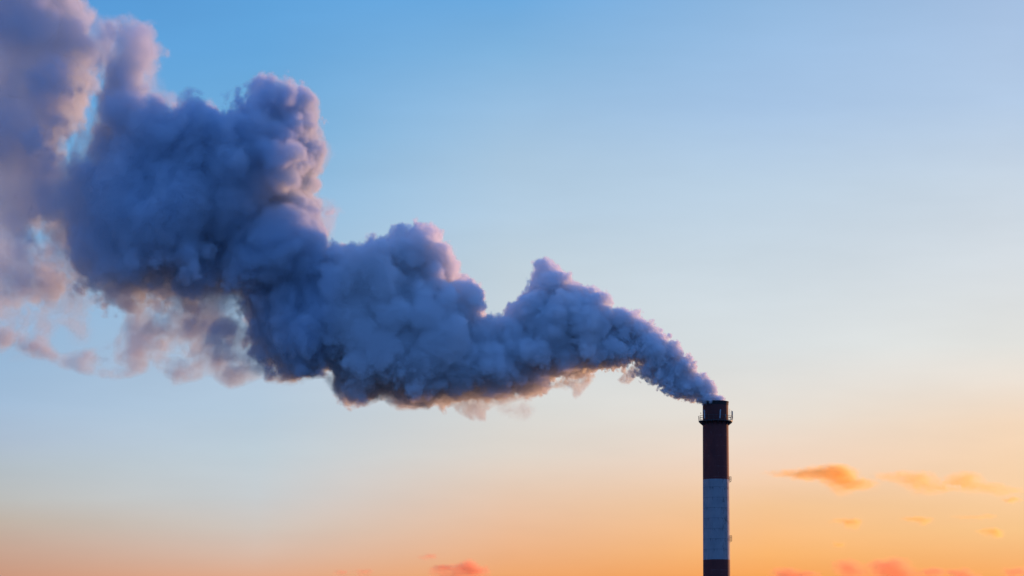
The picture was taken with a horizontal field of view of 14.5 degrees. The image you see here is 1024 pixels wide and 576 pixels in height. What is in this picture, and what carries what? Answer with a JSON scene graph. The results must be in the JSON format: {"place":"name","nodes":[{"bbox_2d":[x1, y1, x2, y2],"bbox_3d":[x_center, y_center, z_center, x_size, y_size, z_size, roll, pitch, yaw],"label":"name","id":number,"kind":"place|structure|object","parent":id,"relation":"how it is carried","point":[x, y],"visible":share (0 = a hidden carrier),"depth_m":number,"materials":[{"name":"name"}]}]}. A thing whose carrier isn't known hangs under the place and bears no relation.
{"place":"outdoors","nodes":[
{"label":"outdoors","id":0,"kind":"place"},
{"bbox_2d":[0,0,1023,575],"label":"sky","id":1,"kind":"structure","parent":0,"point":[287,287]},
{"label":"ground","id":2,"kind":"structure","parent":0,"visible":0},
{"bbox_2d":[698,400,732,575],"bbox_3d":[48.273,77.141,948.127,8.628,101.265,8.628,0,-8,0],"label":"chimney","id":3,"kind":"object","parent":2,"relation":"on","point":[716,531],"visible":1,"depth_m":949.62,"materials":[{"name":"paint"}]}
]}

